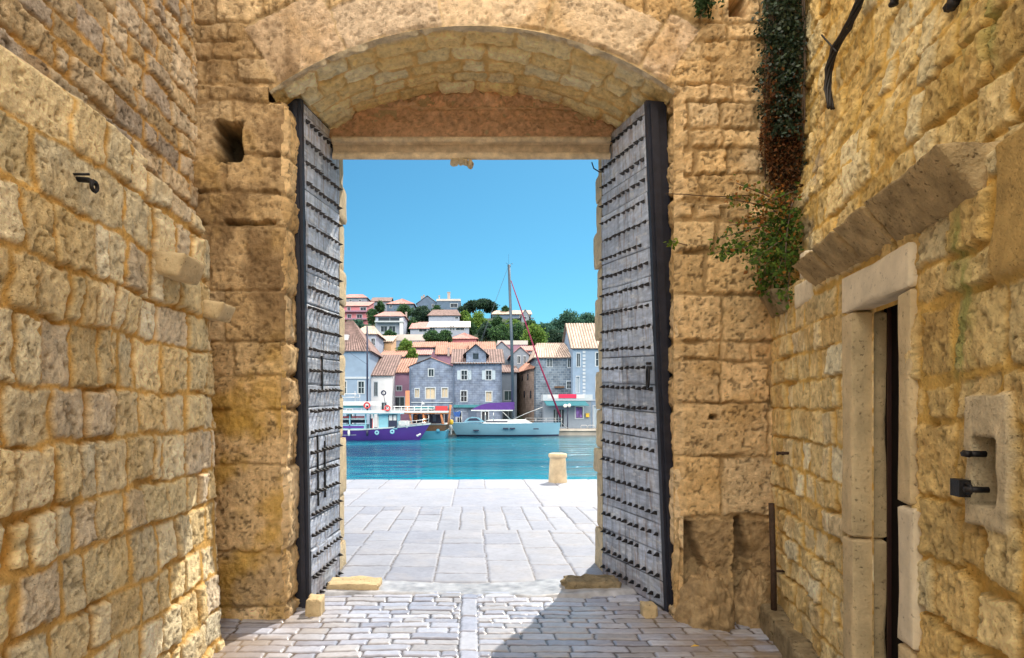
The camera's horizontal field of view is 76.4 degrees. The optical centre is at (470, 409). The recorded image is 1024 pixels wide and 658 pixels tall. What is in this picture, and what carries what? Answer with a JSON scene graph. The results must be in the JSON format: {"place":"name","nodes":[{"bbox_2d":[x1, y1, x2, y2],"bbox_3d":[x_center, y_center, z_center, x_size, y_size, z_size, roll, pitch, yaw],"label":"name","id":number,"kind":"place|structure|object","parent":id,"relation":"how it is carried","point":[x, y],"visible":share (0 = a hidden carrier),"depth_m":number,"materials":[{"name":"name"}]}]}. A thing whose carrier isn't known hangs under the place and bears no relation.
{"place":"outdoors","nodes":[
{"label":"outdoors","id":0,"kind":"place"},
{"bbox_2d":[341,320,382,423],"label":"house","id":1,"kind":"structure","parent":0,"point":[355,367],"depth_m":80.00,"materials":[{"name":"paint"}]},
{"bbox_2d":[357,380,364,393],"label":"window","id":2,"kind":"structure","parent":1,"relation":"in","point":[361,382],"depth_m":80.10,"materials":[{"name":"stone"}]},
{"bbox_2d":[395,358,417,420],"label":"house","id":3,"kind":"structure","parent":0,"point":[402,379],"depth_m":85.00,"materials":[{"name":"paint"}]},
{"bbox_2d":[395,396,404,410],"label":"window","id":4,"kind":"structure","parent":3,"relation":"in","point":[399,400],"depth_m":85.16,"materials":[{"name":"glass"}]},
{"bbox_2d":[408,357,452,422],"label":"house","id":5,"kind":"structure","parent":0,"point":[430,381],"depth_m":82.00,"materials":[{"name":"stone"}]},
{"bbox_2d":[414,388,419,397],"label":"window","id":6,"kind":"structure","parent":5,"relation":"in","point":[416,390],"depth_m":82.18,"materials":[{"name":"wood"}]},
{"bbox_2d":[425,387,435,398],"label":"window","id":7,"kind":"structure","parent":5,"relation":"in","point":[430,392],"depth_m":82.18,"materials":[{"name":"wood"}]},
{"bbox_2d":[441,387,447,397],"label":"window","id":8,"kind":"structure","parent":5,"relation":"in","point":[444,390],"depth_m":82.18,"materials":[{"name":"wood"}]},
{"bbox_2d":[365,318,547,418],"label":"hillside","id":9,"kind":"structure","parent":0,"point":[504,321],"depth_m":156.24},
{"bbox_2d":[344,302,373,323],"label":"apartment block","id":10,"kind":"structure","parent":9,"relation":"on","point":[355,310],"depth_m":170.00,"materials":[{"name":"paint"}]},
{"bbox_2d":[346,294,371,301],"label":"house","id":11,"kind":"structure","parent":9,"relation":"on","point":[356,298],"depth_m":182.00,"materials":[{"name":"white tile"}]},
{"bbox_2d":[352,319,371,327],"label":"tree","id":12,"kind":"object","parent":9,"relation":"on","point":[359,323],"visible":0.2,"depth_m":156.89,"materials":[{"name":"green plant"}]},
{"bbox_2d":[366,308,377,325],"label":"tree","id":13,"kind":"object","parent":9,"relation":"on","point":[371,312],"visible":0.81,"depth_m":162.38,"materials":[{"name":"green plant"}]},
{"bbox_2d":[360,326,385,352],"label":"house","id":14,"kind":"structure","parent":9,"relation":"on","point":[376,338],"depth_m":97.48,"materials":[{"name":"paint"}]},
{"bbox_2d":[374,300,385,312],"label":"tree","id":15,"kind":"object","parent":9,"relation":"on","point":[379,307],"visible":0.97,"depth_m":177.38,"materials":[{"name":"green plant"}]},
{"bbox_2d":[370,297,392,313],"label":"house","id":16,"kind":"structure","parent":9,"relation":"on","point":[385,300],"depth_m":190.52,"materials":[{"name":"tile"}]},
{"bbox_2d":[382,329,396,335],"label":"tree","id":17,"kind":"object","parent":9,"relation":"on","point":[389,332],"visible":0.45,"depth_m":116.60,"materials":[{"name":"green plant"}]},
{"bbox_2d":[383,335,397,350],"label":"house","id":18,"kind":"structure","parent":9,"relation":"on","point":[389,343],"depth_m":105.82,"materials":[{"name":"paint"}]},
{"bbox_2d":[374,312,408,334],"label":"house","id":19,"kind":"structure","parent":9,"relation":"on","point":[396,322],"depth_m":140.00,"materials":[{"name":"paint"}]},
{"bbox_2d":[378,318,399,320],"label":"window","id":20,"kind":"structure","parent":19,"relation":"in","point":[379,319],"depth_m":140.17,"materials":[{"name":"glass"}]},
{"bbox_2d":[381,350,407,357],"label":"house","id":21,"kind":"structure","parent":9,"relation":"on","point":[399,352],"depth_m":97.46,"materials":[{"name":"orange tile"}]},
{"bbox_2d":[386,299,416,319],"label":"house","id":22,"kind":"structure","parent":9,"relation":"on","point":[392,306],"depth_m":180.00,"materials":[{"name":"blue stone"}]},
{"bbox_2d":[394,338,412,354],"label":"tree","id":23,"kind":"object","parent":9,"relation":"on","point":[405,344],"visible":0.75,"depth_m":100.18,"materials":[{"name":"green plant"}]},
{"bbox_2d":[394,303,414,318],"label":"tree","id":24,"kind":"object","parent":9,"relation":"on","point":[404,308],"visible":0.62,"depth_m":165.03,"materials":[{"name":"green plant"}]},
{"bbox_2d":[396,334,424,349],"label":"house","id":25,"kind":"structure","parent":9,"relation":"on","point":[411,337],"depth_m":118.85,"materials":[{"name":"stone"}]},
{"bbox_2d":[405,347,417,357],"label":"tree","id":26,"kind":"object","parent":9,"relation":"on","point":[412,353],"visible":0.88,"depth_m":94.61,"materials":[{"name":"green plant"}]},
{"bbox_2d":[407,317,417,333],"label":"tree","id":27,"kind":"object","parent":9,"relation":"on","point":[411,321],"visible":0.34,"depth_m":147.43,"materials":[{"name":"green plant"}]},
{"bbox_2d":[409,322,429,333],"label":"house","id":28,"kind":"structure","parent":9,"relation":"on","point":[418,328],"depth_m":140.17,"materials":[{"name":"beige tile"}]},
{"bbox_2d":[411,305,430,321],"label":"tree","id":29,"kind":"object","parent":9,"relation":"on","point":[419,313],"visible":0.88,"depth_m":158.71,"materials":[{"name":"green plant"}]},
{"bbox_2d":[416,350,433,362],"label":"house","id":30,"kind":"structure","parent":9,"relation":"on","point":[423,355],"depth_m":99.00,"materials":[{"name":"tile"}]},
{"bbox_2d":[416,295,436,310],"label":"house","id":31,"kind":"structure","parent":9,"relation":"on","point":[428,301],"depth_m":188.00,"materials":[{"name":"paint"}]},
{"bbox_2d":[412,341,446,358],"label":"house","id":32,"kind":"structure","parent":9,"relation":"on","point":[419,345],"depth_m":108.11,"materials":[{"name":"ceramic"}]},
{"bbox_2d":[422,329,438,341],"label":"tree","id":33,"kind":"object","parent":9,"relation":"on","point":[430,336],"visible":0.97,"depth_m":115.14,"materials":[{"name":"green plant"}]},
{"bbox_2d":[427,310,460,321],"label":"house","id":34,"kind":"structure","parent":9,"relation":"on","point":[443,315],"depth_m":156.00,"materials":[{"name":"tile"}]},
{"bbox_2d":[437,329,452,342],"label":"tree","id":35,"kind":"object","parent":9,"relation":"on","point":[445,335],"visible":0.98,"depth_m":114.28,"materials":[{"name":"green plant"}]},
{"bbox_2d":[426,321,470,341],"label":"house","id":36,"kind":"structure","parent":9,"relation":"on","point":[455,328],"depth_m":141.23,"materials":[{"name":"paint"}]},
{"bbox_2d":[436,292,460,311],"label":"house","id":37,"kind":"structure","parent":9,"relation":"on","point":[448,303],"depth_m":186.00,"materials":[{"name":"paint"}]},
{"bbox_2d":[435,342,468,365],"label":"house","id":38,"kind":"structure","parent":9,"relation":"on","point":[443,350],"depth_m":105.02,"materials":[{"name":"ceramic"}]},
{"bbox_2d":[459,310,470,320],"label":"tree","id":39,"kind":"object","parent":9,"relation":"on","point":[463,313],"visible":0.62,"depth_m":159.39,"materials":[{"name":"green plant"}]},
{"bbox_2d":[452,333,478,341],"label":"house","id":40,"kind":"structure","parent":9,"relation":"on","point":[463,337],"depth_m":118.00,"materials":[{"name":"pink tile"}]},
{"bbox_2d":[469,322,477,335],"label":"tree","id":41,"kind":"object","parent":9,"relation":"on","point":[472,329],"visible":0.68,"depth_m":149.14,"materials":[{"name":"green plant"}]},
{"bbox_2d":[463,311,489,329],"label":"tree","id":42,"kind":"object","parent":9,"relation":"on","point":[478,319],"visible":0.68,"depth_m":154.01,"materials":[{"name":"green plant"}]},
{"bbox_2d":[459,298,499,313],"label":"pine tree","id":43,"kind":"object","parent":9,"relation":"on","point":[479,304],"visible":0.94,"depth_m":170.18,"materials":[{"name":"green plant"}]},
{"bbox_2d":[469,341,495,348],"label":"house","id":44,"kind":"structure","parent":9,"relation":"on","point":[487,345],"depth_m":103.99,"materials":[{"name":"ceramic"}]},
{"bbox_2d":[476,320,491,341],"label":"tree","id":45,"kind":"object","parent":9,"relation":"on","point":[481,335],"visible":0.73,"depth_m":135.19,"materials":[{"name":"green plant"}]},
{"bbox_2d":[489,314,504,327],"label":"tree","id":46,"kind":"object","parent":9,"relation":"on","point":[496,321],"visible":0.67,"depth_m":156.91,"materials":[{"name":"green plant"}]},
{"bbox_2d":[486,324,509,340],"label":"tree","id":47,"kind":"object","parent":9,"relation":"on","point":[500,332],"visible":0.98,"depth_m":129.11,"materials":[{"name":"green plant"}]},
{"bbox_2d":[496,341,509,364],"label":"house","id":48,"kind":"structure","parent":9,"relation":"on","point":[504,347],"depth_m":104.00,"materials":[{"name":"grey tile"}]},
{"bbox_2d":[502,365,518,418],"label":"house","id":49,"kind":"structure","parent":9,"relation":"on","point":[506,383],"depth_m":90.00,"materials":[{"name":"tile"}]},
{"bbox_2d":[503,390,510,400],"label":"window","id":50,"kind":"structure","parent":49,"relation":"in","point":[506,393],"depth_m":90.17,"materials":[{"name":"glass"}]},
{"bbox_2d":[503,411,511,418],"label":"window","id":51,"kind":"structure","parent":49,"relation":"in","point":[508,413],"depth_m":90.17,"materials":[{"name":"glass"}]},
{"bbox_2d":[496,341,527,351],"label":"house","id":52,"kind":"structure","parent":9,"relation":"on","point":[517,345],"depth_m":121.85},
{"bbox_2d":[504,318,519,329],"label":"tree","id":53,"kind":"object","parent":9,"relation":"on","point":[513,322],"visible":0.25,"depth_m":151.39,"materials":[{"name":"green plant"}]},
{"bbox_2d":[491,310,533,321],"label":"house","id":54,"kind":"structure","parent":9,"relation":"on","point":[516,314],"depth_m":198.17,"materials":[{"name":"paint"}]},
{"bbox_2d":[509,321,523,340],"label":"tree","id":55,"kind":"object","parent":9,"relation":"on","point":[518,329],"visible":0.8,"depth_m":130.80,"materials":[{"name":"green plant"}]},
{"bbox_2d":[507,347,529,368],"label":"house","id":56,"kind":"structure","parent":9,"relation":"on","point":[521,356],"depth_m":97.00,"materials":[{"name":"paint"}]},
{"bbox_2d":[521,309,529,321],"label":"house","id":57,"kind":"structure","parent":9,"relation":"on","point":[526,315],"depth_m":196.00,"materials":[{"name":"paint"}]},
{"bbox_2d":[520,346,534,354],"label":"house","id":58,"kind":"structure","parent":9,"relation":"on","point":[529,349],"depth_m":100.95,"materials":[{"name":"pink tile"}]},
{"bbox_2d":[520,323,549,345],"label":"tree","id":59,"kind":"object","parent":9,"relation":"on","point":[537,333],"visible":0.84,"depth_m":124.95,"materials":[{"name":"green plant"}]},
{"bbox_2d":[538,322,549,336],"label":"tree","id":60,"kind":"object","parent":9,"relation":"on","point":[543,325],"visible":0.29,"depth_m":149.14,"materials":[{"name":"green plant"}]},
{"bbox_2d":[546,329,562,342],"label":"tree","id":61,"kind":"object","parent":9,"relation":"on","point":[555,335],"visible":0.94,"depth_m":141.15,"materials":[{"name":"green plant"}]},
{"bbox_2d":[550,309,584,331],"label":"tree","id":62,"kind":"object","parent":9,"relation":"on","point":[570,317],"visible":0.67,"depth_m":181.87,"materials":[{"name":"green plant"}]},
{"bbox_2d":[579,312,594,322],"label":"tree","id":63,"kind":"object","parent":9,"relation":"on","point":[588,317],"visible":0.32,"depth_m":188.59,"materials":[{"name":"green plant"}]},
{"bbox_2d":[343,160,597,324],"label":"sky","id":64,"kind":"structure","parent":0,"point":[413,229],"materials":[{"name":"blue"}]},
{"bbox_2d":[339,479,602,582],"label":"quay","id":65,"kind":"structure","parent":0,"point":[477,531],"depth_m":8.47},
{"bbox_2d":[548,453,566,482],"bbox_3d":[1.877,1.268,14.021,0.412,0.670,0.411,0,0,0],"label":"mooring bollard","id":66,"kind":"object","parent":65,"relation":"on","point":[557,469],"visible":0.96,"depth_m":13.86,"materials":[{"name":"stone"}]},
{"bbox_2d":[346,435,599,479],"bbox_3d":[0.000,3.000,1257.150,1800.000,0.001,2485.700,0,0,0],"label":"water","id":67,"kind":"structure","parent":0,"point":[452,457],"depth_m":40.58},
{"bbox_2d":[342,326,430,440],"bbox_3d":[-10.127,-2.409,63.892,12.378,11.518,4.318,0,0,0],"label":"excursion boat","id":68,"kind":"object","parent":67,"relation":"on","point":[391,426],"visible":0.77,"depth_m":62.45,"materials":[{"name":"paint"}]},
{"bbox_2d":[393,391,451,438],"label":"excursion boat","id":69,"kind":"object","parent":67,"relation":"on","point":[437,428],"visible":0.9,"depth_m":66.00,"materials":[{"name":"teal paint"}]},
{"bbox_2d":[448,263,569,435],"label":"sailing yacht","id":70,"kind":"object","parent":67,"relation":"on","point":[513,426],"visible":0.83,"depth_m":72.66,"materials":[{"name":"paint"}]},
{"bbox_2d":[450,344,504,422],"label":"house","id":71,"kind":"structure","parent":0,"point":[483,384],"depth_m":81.80,"materials":[{"name":"stone"}]},
{"bbox_2d":[457,370,470,379],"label":"window","id":72,"kind":"structure","parent":71,"relation":"in","point":[465,373],"depth_m":81.76,"materials":[{"name":"wood"}]},
{"bbox_2d":[460,390,467,401],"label":"window","id":73,"kind":"structure","parent":71,"relation":"in","point":[464,396],"depth_m":81.98,"materials":[{"name":"wood"}]},
{"bbox_2d":[468,410,476,422],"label":"shutter door","id":74,"kind":"structure","parent":71,"relation":"in","point":[470,413],"depth_m":81.76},
{"bbox_2d":[481,411,488,422],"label":"door","id":75,"kind":"structure","parent":71,"relation":"in","point":[482,412],"depth_m":81.98,"materials":[{"name":"wood"}]},
{"bbox_2d":[482,370,494,379],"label":"window","id":76,"kind":"structure","parent":71,"relation":"in","point":[486,374],"depth_m":81.76,"materials":[{"name":"wood"}]},
{"bbox_2d":[485,391,492,401],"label":"window","id":77,"kind":"structure","parent":71,"relation":"in","point":[487,393],"depth_m":81.98,"materials":[{"name":"wood"}]},
{"bbox_2d":[212,591,782,657],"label":"alley paving","id":78,"kind":"structure","parent":0,"point":[447,625],"depth_m":4.67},
{"bbox_2d":[305,594,324,616],"bbox_3d":[-1.228,1.556,5.111,0.128,0.173,0.187,0,0,0],"label":"door stop","id":79,"kind":"object","parent":78,"relation":"on","point":[315,605],"depth_m":5.03,"materials":[{"name":"stone"}]},
{"bbox_2d":[320,576,635,598],"bbox_3d":[0.050,1.579,5.730,4.500,0.152,0.540,0,0,0],"label":"threshold","id":80,"kind":"object","parent":78,"relation":"on","point":[552,588],"depth_m":5.65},
{"bbox_2d":[560,574,621,588],"bbox_3d":[1.061,1.571,5.794,0.536,0.159,0.298,0,0,0],"label":"threshold stone","id":81,"kind":"object","parent":80,"relation":"on","point":[587,581],"visible":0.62,"depth_m":5.69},
{"bbox_2d":[640,601,657,618],"bbox_3d":[1.384,1.575,5.054,0.123,0.149,0.141,0,0,0],"label":"door stop","id":82,"kind":"object","parent":78,"relation":"on","point":[648,609],"depth_m":4.99,"materials":[{"name":"stone"}]},
{"bbox_2d":[768,503,784,610],"bbox_3d":[2.184,1.135,4.630,0.110,0.931,0.060,0,0,0],"label":"drain pipe","id":83,"kind":"object","parent":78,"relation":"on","point":[773,568],"visible":0.77,"depth_m":4.62,"materials":[{"name":"metal"}]},
{"bbox_2d":[448,428,595,434],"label":"quay","id":84,"kind":"structure","parent":0,"point":[578,431],"depth_m":75.20,"materials":[{"name":"stone"}]},
{"bbox_2d":[371,354,401,426],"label":"house","id":85,"kind":"structure","parent":84,"relation":"on","point":[383,373],"depth_m":81.50,"materials":[{"name":"paint"}]},
{"bbox_2d":[373,381,377,396],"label":"window","id":86,"kind":"structure","parent":85,"relation":"in","point":[375,383],"depth_m":81.68,"materials":[{"name":"glass"}]},
{"bbox_2d":[517,362,534,422],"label":"house","id":87,"kind":"structure","parent":84,"relation":"on","point":[525,389],"depth_m":89.44,"materials":[{"name":"stone"}]},
{"bbox_2d":[527,343,570,422],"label":"house","id":88,"kind":"structure","parent":84,"relation":"on","point":[555,360],"depth_m":82.00,"materials":[{"name":"tile"}]},
{"bbox_2d":[541,394,592,427],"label":"shop","id":89,"kind":"structure","parent":84,"relation":"on","point":[579,408],"depth_m":78.60,"materials":[{"name":"stone"}]},
{"bbox_2d":[559,410,563,426],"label":"door","id":90,"kind":"structure","parent":89,"relation":"in","point":[561,411],"depth_m":78.76,"materials":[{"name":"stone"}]},
{"bbox_2d":[562,323,599,427],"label":"house","id":91,"kind":"structure","parent":84,"relation":"on","point":[580,341],"depth_m":80.50,"materials":[{"name":"paint"}]},
{"bbox_2d":[576,376,579,392],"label":"window","id":92,"kind":"structure","parent":91,"relation":"in","point":[577,377],"depth_m":80.61,"materials":[{"name":"stone"}]},
{"bbox_2d":[576,353,580,366],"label":"window","id":93,"kind":"structure","parent":91,"relation":"in","point":[578,355],"depth_m":80.67,"materials":[{"name":"glass"}]},
{"bbox_2d":[592,405,599,427],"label":"door","id":94,"kind":"structure","parent":91,"relation":"in","point":[594,411],"depth_m":80.61,"materials":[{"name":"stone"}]},
{"bbox_2d":[595,352,598,366],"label":"window","id":95,"kind":"structure","parent":91,"relation":"in","point":[596,353],"depth_m":80.61,"materials":[{"name":"stone"}]},
{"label":"ground","id":96,"kind":"structure","parent":0,"visible":0},
{"bbox_2d":[0,0,235,657],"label":"street wall","id":97,"kind":"structure","parent":96,"relation":"on","point":[109,310],"depth_m":3.13,"materials":[{"name":"stone"}]},
{"bbox_2d":[73,173,99,193],"bbox_3d":[-1.690,-0.981,2.820,0.120,0.080,0.062,0,0,0],"label":"wall hook","id":98,"kind":"object","parent":97,"relation":"attached to","point":[92,183],"depth_m":2.81,"materials":[{"name":"black metal"}]},
{"bbox_2d":[193,0,808,631],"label":"gate wall","id":99,"kind":"structure","parent":96,"relation":"on","point":[461,82],"depth_m":4.95,"materials":[{"name":"stone"}]},
{"bbox_2d":[288,98,343,607],"bbox_3d":[-1.313,-0.484,5.697,0.233,4.183,0.975,0,0,9],"label":"gate door","id":100,"kind":"structure","parent":99,"relation":"attached to","point":[318,318],"depth_m":5.54,"materials":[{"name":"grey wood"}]},
{"bbox_2d":[598,100,673,611],"bbox_3d":[1.392,-0.479,5.642,0.359,4.157,1.153,0,0,-16],"label":"gate door","id":101,"kind":"structure","parent":99,"relation":"attached to","point":[637,549],"depth_m":5.45,"materials":[{"name":"grey wood"}]},
{"bbox_2d":[663,238,686,249],"bbox_3d":[1.545,-1.242,4.891,0.229,0.097,0.093,0,0,-39],"label":"wall sprig","id":102,"kind":"object","parent":99,"relation":"attached to","point":[674,244],"depth_m":4.85,"materials":[{"name":"green plant"}]},
{"bbox_2d":[666,193,749,196],"bbox_3d":[1.785,-1.615,4.876,0.633,0.037,0.024,0,0,3],"label":"wire","id":103,"kind":"object","parent":99,"relation":"attached to","point":[705,195],"visible":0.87,"depth_m":4.87,"materials":[{"name":"metal"}]},
{"bbox_2d":[692,0,724,23],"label":"wall plant","id":104,"kind":"object","parent":99,"relation":"attached to","point":[700,4],"depth_m":4.86,"materials":[{"name":"green plant"}]},
{"bbox_2d":[750,0,807,211],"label":"ivy","id":105,"kind":"object","parent":99,"relation":"attached to","point":[781,125],"visible":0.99,"depth_m":4.83,"materials":[{"name":"green plant"}]},
{"bbox_2d":[759,0,1023,657],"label":"street wall","id":106,"kind":"structure","parent":96,"relation":"on","point":[916,135],"depth_m":2.61,"materials":[{"name":"brown stone"}]},
{"bbox_2d":[708,174,803,314],"bbox_3d":[2.055,-1.184,4.548,1.007,1.048,0.509,0,0,-30],"label":"caper bush","id":107,"kind":"object","parent":106,"relation":"attached to","point":[775,247],"visible":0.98,"depth_m":4.57,"materials":[{"name":"green plant"}]},
{"bbox_2d":[821,0,863,109],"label":"cable bundle","id":108,"kind":"object","parent":106,"relation":"hanging from","point":[835,46],"visible":1,"depth_m":4.13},
{"bbox_2d":[842,242,925,657],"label":"door surround","id":109,"kind":"object","parent":106,"relation":"attached to","point":[890,277],"visible":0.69,"depth_m":3.23,"materials":[{"name":"stone"}]},
{"bbox_2d":[884,304,907,657],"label":"house door","id":110,"kind":"structure","parent":109,"relation":"attached to","point":[892,639],"depth_m":3.18,"materials":[{"name":"black wood"}]},
{"bbox_2d":[888,0,898,7],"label":"wall bracket","id":111,"kind":"object","parent":106,"relation":"attached to","point":[892,3],"depth_m":3.28,"materials":[{"name":"black metal"}]},
{"bbox_2d":[942,0,960,12],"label":"wall bracket","id":112,"kind":"object","parent":106,"relation":"attached to","point":[950,6],"depth_m":2.71,"materials":[{"name":"black metal"}]},
{"bbox_2d":[950,478,989,496],"bbox_3d":[1.685,0.267,2.191,0.070,0.058,0.104,0,0,12],"label":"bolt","id":113,"kind":"object","parent":106,"relation":"attached to","point":[960,487],"visible":1,"depth_m":2.19,"materials":[{"name":"black metal"}]},
{"bbox_2d":[960,450,987,457],"bbox_3d":[1.682,0.148,2.170,0.067,0.023,0.032,0,0,12],"label":"wall hook","id":114,"kind":"object","parent":106,"relation":"attached to","point":[965,453],"depth_m":2.16,"materials":[{"name":"black metal"}]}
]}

